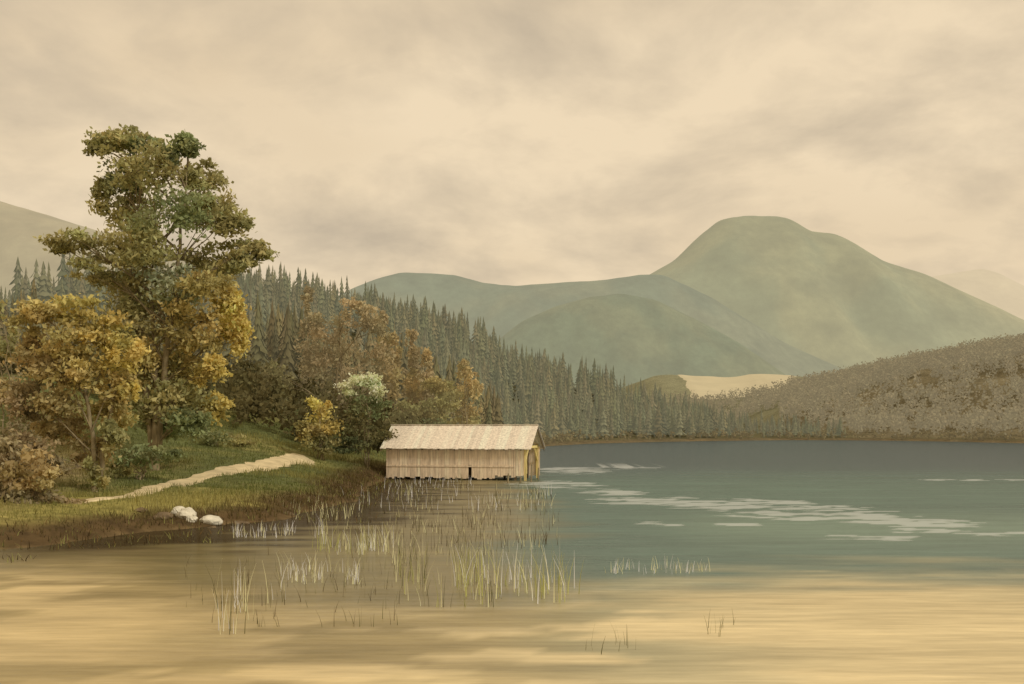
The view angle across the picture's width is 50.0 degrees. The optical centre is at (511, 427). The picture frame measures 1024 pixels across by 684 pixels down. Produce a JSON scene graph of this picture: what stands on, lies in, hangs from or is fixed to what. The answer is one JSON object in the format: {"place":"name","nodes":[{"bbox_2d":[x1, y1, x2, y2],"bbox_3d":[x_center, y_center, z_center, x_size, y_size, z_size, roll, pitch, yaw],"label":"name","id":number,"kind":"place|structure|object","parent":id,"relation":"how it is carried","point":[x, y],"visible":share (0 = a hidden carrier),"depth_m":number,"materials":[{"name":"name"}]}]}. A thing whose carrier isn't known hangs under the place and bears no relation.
{"place":"outdoors","nodes":[
{"label":"outdoors","id":0,"kind":"place"},
{"bbox_2d":[0,201,291,298],"bbox_3d":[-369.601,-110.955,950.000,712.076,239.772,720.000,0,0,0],"label":"wooded mountain","id":1,"kind":"structure","parent":0,"point":[20,227],"depth_m":834.59,"materials":[{"name":"green plant"}]},
{"bbox_2d":[84,453,313,502],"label":"dirt path","id":2,"kind":"structure","parent":0,"point":[270,463],"depth_m":68.00,"materials":[{"name":"beige soil"}]},
{"bbox_2d":[0,440,1023,683],"bbox_3d":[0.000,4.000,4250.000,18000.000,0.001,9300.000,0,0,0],"label":"lake water","id":3,"kind":"structure","parent":0,"point":[860,562],"depth_m":28.16,"materials":[{"name":"liquid"}]},
{"bbox_2d":[206,561,287,634],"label":"reeds","id":4,"kind":"object","parent":3,"relation":"in","point":[246,610],"visible":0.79,"depth_m":23.91,"materials":[{"name":"beige plant"}]},
{"bbox_2d":[233,520,295,537],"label":"reeds","id":5,"kind":"object","parent":3,"relation":"in","point":[255,535],"visible":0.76,"depth_m":40.75,"materials":[{"name":"beige plant"}]},
{"bbox_2d":[185,547,401,626],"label":"reeds","id":6,"kind":"object","parent":3,"relation":"in","point":[356,584],"visible":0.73,"depth_m":26.77,"materials":[{"name":"green plant"}]},
{"bbox_2d":[276,550,359,583],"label":"reeds","id":7,"kind":"object","parent":3,"relation":"in","point":[353,581],"visible":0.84,"depth_m":29.01,"materials":[{"name":"beige plant"}]},
{"bbox_2d":[280,496,357,520],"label":"reeds","id":8,"kind":"object","parent":3,"relation":"in","point":[308,515],"visible":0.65,"depth_m":49.89,"materials":[{"name":"plant"}]},
{"bbox_2d":[309,513,391,554],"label":"reeds","id":9,"kind":"object","parent":3,"relation":"in","point":[362,546],"visible":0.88,"depth_m":36.12,"materials":[{"name":"plant"}]},
{"bbox_2d":[389,473,471,487],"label":"reeds","id":10,"kind":"object","parent":3,"relation":"in","point":[440,479],"visible":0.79,"depth_m":78.33,"materials":[{"name":"plant"}]},
{"bbox_2d":[389,531,501,606],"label":"reeds","id":11,"kind":"object","parent":3,"relation":"in","point":[489,594],"visible":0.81,"depth_m":29.25,"materials":[{"name":"plant"}]},
{"bbox_2d":[345,477,552,510],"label":"reeds","id":12,"kind":"object","parent":3,"relation":"in","point":[431,497],"visible":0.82,"depth_m":59.44,"materials":[{"name":"plant"}]},
{"bbox_2d":[342,502,558,554],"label":"reeds","id":13,"kind":"object","parent":3,"relation":"in","point":[531,545],"visible":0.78,"depth_m":40.71,"materials":[{"name":"beige plant"}]},
{"bbox_2d":[449,543,582,603],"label":"reeds","id":14,"kind":"object","parent":3,"relation":"in","point":[465,576],"visible":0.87,"depth_m":26.89,"materials":[{"name":"plant"}]},
{"bbox_2d":[507,464,538,482],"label":"mooring stakes","id":15,"kind":"object","parent":3,"relation":"in","point":[530,477],"visible":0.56,"depth_m":80.44,"materials":[{"name":"brown wood"}]},
{"bbox_2d":[586,624,635,654],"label":"reeds","id":16,"kind":"object","parent":3,"relation":"in","point":[616,639],"visible":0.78,"depth_m":20.13,"materials":[{"name":"plant"}]},
{"bbox_2d":[605,553,709,573],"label":"reeds","id":17,"kind":"object","parent":3,"relation":"in","point":[614,570],"visible":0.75,"depth_m":30.53,"materials":[{"name":"beige plant"}]},
{"bbox_2d":[704,611,735,636],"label":"reeds","id":18,"kind":"object","parent":3,"relation":"in","point":[720,624],"visible":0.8,"depth_m":21.86,"materials":[{"name":"plant"}]},
{"bbox_2d":[0,312,1023,548],"bbox_3d":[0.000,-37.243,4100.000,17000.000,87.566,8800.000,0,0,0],"label":"ground","id":19,"kind":"structure","parent":0,"point":[668,384],"depth_m":76.92,"materials":[{"name":"green plant"}]},
{"bbox_2d":[0,299,59,467],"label":"broadleaf tree","id":20,"kind":"object","parent":19,"relation":"on","point":[7,347],"visible":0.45,"depth_m":62.05,"materials":[{"name":"brown plant"}]},
{"bbox_2d":[0,428,89,503],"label":"russet shrub","id":21,"kind":"object","parent":19,"relation":"on","point":[15,463],"visible":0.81,"depth_m":46.19,"materials":[{"name":"brown plant"}]},
{"bbox_2d":[0,293,152,491],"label":"amber broadleaf tree","id":22,"kind":"object","parent":19,"relation":"on","point":[82,371],"visible":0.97,"depth_m":53.66,"materials":[{"name":"yellow plant"}]},
{"bbox_2d":[134,507,147,512],"bbox_3d":[-15.434,3.435,45.603,0.547,0.277,0.692,0,0,-42],"label":"boulder","id":23,"kind":"object","parent":19,"relation":"on","point":[140,509],"visible":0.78,"depth_m":45.37,"materials":[{"name":"stone"}]},
{"bbox_2d":[104,440,186,479],"bbox_3d":[-20.461,1.889,60.093,4.860,2.501,3.426,0,0,31],"label":"green shrub","id":24,"kind":"object","parent":19,"relation":"on","point":[141,454],"visible":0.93,"depth_m":60.02,"materials":[{"name":"green plant"}]},
{"bbox_2d":[33,123,279,470],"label":"tall broadleaf tree","id":25,"kind":"object","parent":19,"relation":"on","point":[141,235],"visible":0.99,"depth_m":65.30,"materials":[{"name":"green plant"}]},
{"bbox_2d":[153,512,172,519],"bbox_3d":[-14.191,3.626,44.594,0.758,0.391,0.882,0,0,0],"label":"boulder","id":26,"kind":"object","parent":19,"relation":"on","point":[166,515],"visible":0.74,"depth_m":44.36,"materials":[{"name":"stone"}]},
{"bbox_2d":[170,506,184,514],"bbox_3d":[-13.906,3.495,45.800,0.592,0.455,0.756,0,0,44],"label":"boulder","id":27,"kind":"object","parent":19,"relation":"on","point":[178,508],"visible":0.47,"depth_m":45.58,"materials":[{"name":"stone"}]},
{"bbox_2d":[176,507,195,518],"bbox_3d":[-13.375,3.594,45.236,0.898,0.634,0.858,0,0,24],"label":"boulder","id":28,"kind":"object","parent":19,"relation":"on","point":[185,513],"visible":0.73,"depth_m":44.97,"materials":[{"name":"stone"}]},
{"bbox_2d":[186,516,197,521],"bbox_3d":[-12.991,3.754,44.613,0.420,0.306,0.446,0,0,14],"label":"boulder","id":29,"kind":"object","parent":19,"relation":"on","point":[193,518],"visible":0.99,"depth_m":44.48,"materials":[{"name":"stone"}]},
{"bbox_2d":[0,382,385,539],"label":"meadow grass","id":30,"kind":"structure","parent":19,"relation":"on","point":[138,498],"depth_m":59.13,"materials":[{"name":"green plant"}]},
{"bbox_2d":[199,515,222,524],"bbox_3d":[-12.294,3.812,44.893,0.900,0.498,0.727,0,0,-34],"label":"boulder","id":31,"kind":"object","parent":19,"relation":"on","point":[211,519],"visible":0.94,"depth_m":44.67,"materials":[{"name":"stone"}]},
{"bbox_2d":[179,425,256,446],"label":"undergrowth shrub","id":32,"kind":"object","parent":19,"relation":"on","point":[208,438],"visible":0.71,"depth_m":79.28,"materials":[{"name":"green plant"}]},
{"bbox_2d":[0,329,436,452],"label":"woodland edge scrub","id":33,"kind":"object","parent":19,"relation":"on","point":[252,400],"visible":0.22,"depth_m":95.62,"materials":[{"name":"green plant"}]},
{"bbox_2d":[0,462,445,562],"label":"shore sedge","id":34,"kind":"object","parent":19,"relation":"on","point":[341,488],"visible":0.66,"depth_m":48.59,"materials":[{"name":"plant"}]},
{"bbox_2d":[233,521,249,523],"bbox_3d":[-11.292,4.030,45.685,0.736,0.294,0.614,0,0,9],"label":"boulder","id":35,"kind":"object","parent":19,"relation":"on","point":[241,522],"visible":0.54,"depth_m":45.56,"materials":[{"name":"stone"}]},
{"bbox_2d":[0,278,503,423],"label":"forest","id":36,"kind":"object","parent":19,"relation":"on","point":[275,340],"visible":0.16,"depth_m":136.14,"materials":[{"name":"green plant"}]},
{"bbox_2d":[293,282,322,389],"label":"slender poplar tree","id":37,"kind":"object","parent":19,"relation":"on","point":[308,292],"visible":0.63,"depth_m":123.99,"materials":[{"name":"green plant"}]},
{"bbox_2d":[292,395,346,459],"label":"yellow shrub","id":38,"kind":"object","parent":19,"relation":"on","point":[305,428],"visible":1,"depth_m":83.72,"materials":[{"name":"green plant"}]},
{"bbox_2d":[254,297,407,413],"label":"autumn broadleaf tree","id":39,"kind":"object","parent":19,"relation":"on","point":[318,326],"visible":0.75,"depth_m":105.00,"materials":[{"name":"brown plant"}]},
{"bbox_2d":[332,371,399,468],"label":"silver green shrub","id":40,"kind":"object","parent":19,"relation":"on","point":[373,381],"visible":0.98,"depth_m":85.54,"materials":[{"name":"green plant"}]},
{"bbox_2d":[373,310,408,420],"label":"autumn broadleaf tree","id":41,"kind":"object","parent":19,"relation":"on","point":[391,338],"visible":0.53,"depth_m":111.03,"materials":[{"name":"brown plant"}]},
{"bbox_2d":[392,329,424,419],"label":"slender poplar tree","id":42,"kind":"object","parent":19,"relation":"on","point":[413,366],"visible":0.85,"depth_m":107.71,"materials":[{"name":"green plant"}]},
{"bbox_2d":[382,375,461,426],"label":"olive shrub","id":43,"kind":"object","parent":19,"relation":"on","point":[432,384],"visible":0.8,"depth_m":97.42,"materials":[{"name":"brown plant"}]},
{"bbox_2d":[0,253,845,439],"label":"conifer forest","id":44,"kind":"object","parent":19,"relation":"on","point":[542,383],"visible":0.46,"depth_m":335.76,"materials":[{"name":"green plant"}]},
{"bbox_2d":[416,347,436,418],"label":"slender poplar tree","id":45,"kind":"object","parent":19,"relation":"on","point":[427,357],"visible":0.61,"depth_m":105.88,"materials":[{"name":"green plant"}]},
{"bbox_2d":[438,357,483,423],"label":"amber poplar tree","id":46,"kind":"object","parent":19,"relation":"on","point":[465,374],"visible":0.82,"depth_m":100.15,"materials":[{"name":"brown plant"}]},
{"bbox_2d":[380,424,544,480],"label":"wooden boathouse","id":47,"kind":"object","parent":19,"relation":"on","point":[477,451],"visible":0.98,"depth_m":84.21,"materials":[{"name":"beige wood"}]},
{"bbox_2d":[541,428,1023,443],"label":"shoreline scrub","id":48,"kind":"object","parent":19,"relation":"on","point":[562,437],"visible":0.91,"depth_m":320.62,"materials":[{"name":"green plant"}]},
{"bbox_2d":[657,333,1023,436],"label":"hillside woodland","id":49,"kind":"object","parent":19,"relation":"on","point":[820,386],"visible":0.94,"depth_m":410.64,"materials":[{"name":"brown plant"}]},
{"bbox_2d":[0,0,1023,294],"label":"sky","id":50,"kind":"structure","parent":0,"point":[500,142],"materials":[{"name":"beige"}]},
{"bbox_2d":[339,273,841,377],"bbox_3d":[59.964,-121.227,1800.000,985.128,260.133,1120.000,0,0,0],"label":"rolling mountain","id":51,"kind":"structure","parent":0,"point":[503,310],"depth_m":1634.49,"materials":[{"name":"green plant"}]},
{"bbox_2d":[497,294,784,388],"bbox_3d":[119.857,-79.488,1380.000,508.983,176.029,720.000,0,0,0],"label":"foothill","id":52,"kind":"structure","parent":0,"point":[633,339],"depth_m":1243.35,"materials":[{"name":"green plant"}]},
{"bbox_2d":[678,374,802,398],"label":"stubble field","id":53,"kind":"structure","parent":0,"point":[700,386],"depth_m":698.72,"materials":[{"name":"beige plant"}]},
{"bbox_2d":[650,216,1023,368],"bbox_3d":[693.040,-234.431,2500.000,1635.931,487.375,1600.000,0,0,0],"label":"peaked mountain","id":54,"kind":"structure","parent":0,"point":[836,300],"depth_m":2119.15,"materials":[{"name":"green plant"}]},
{"bbox_2d":[932,269,1023,319],"bbox_3d":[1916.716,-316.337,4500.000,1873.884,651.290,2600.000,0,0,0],"label":"pale mountain","id":55,"kind":"structure","parent":0,"point":[1002,292],"depth_m":4132.95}
]}

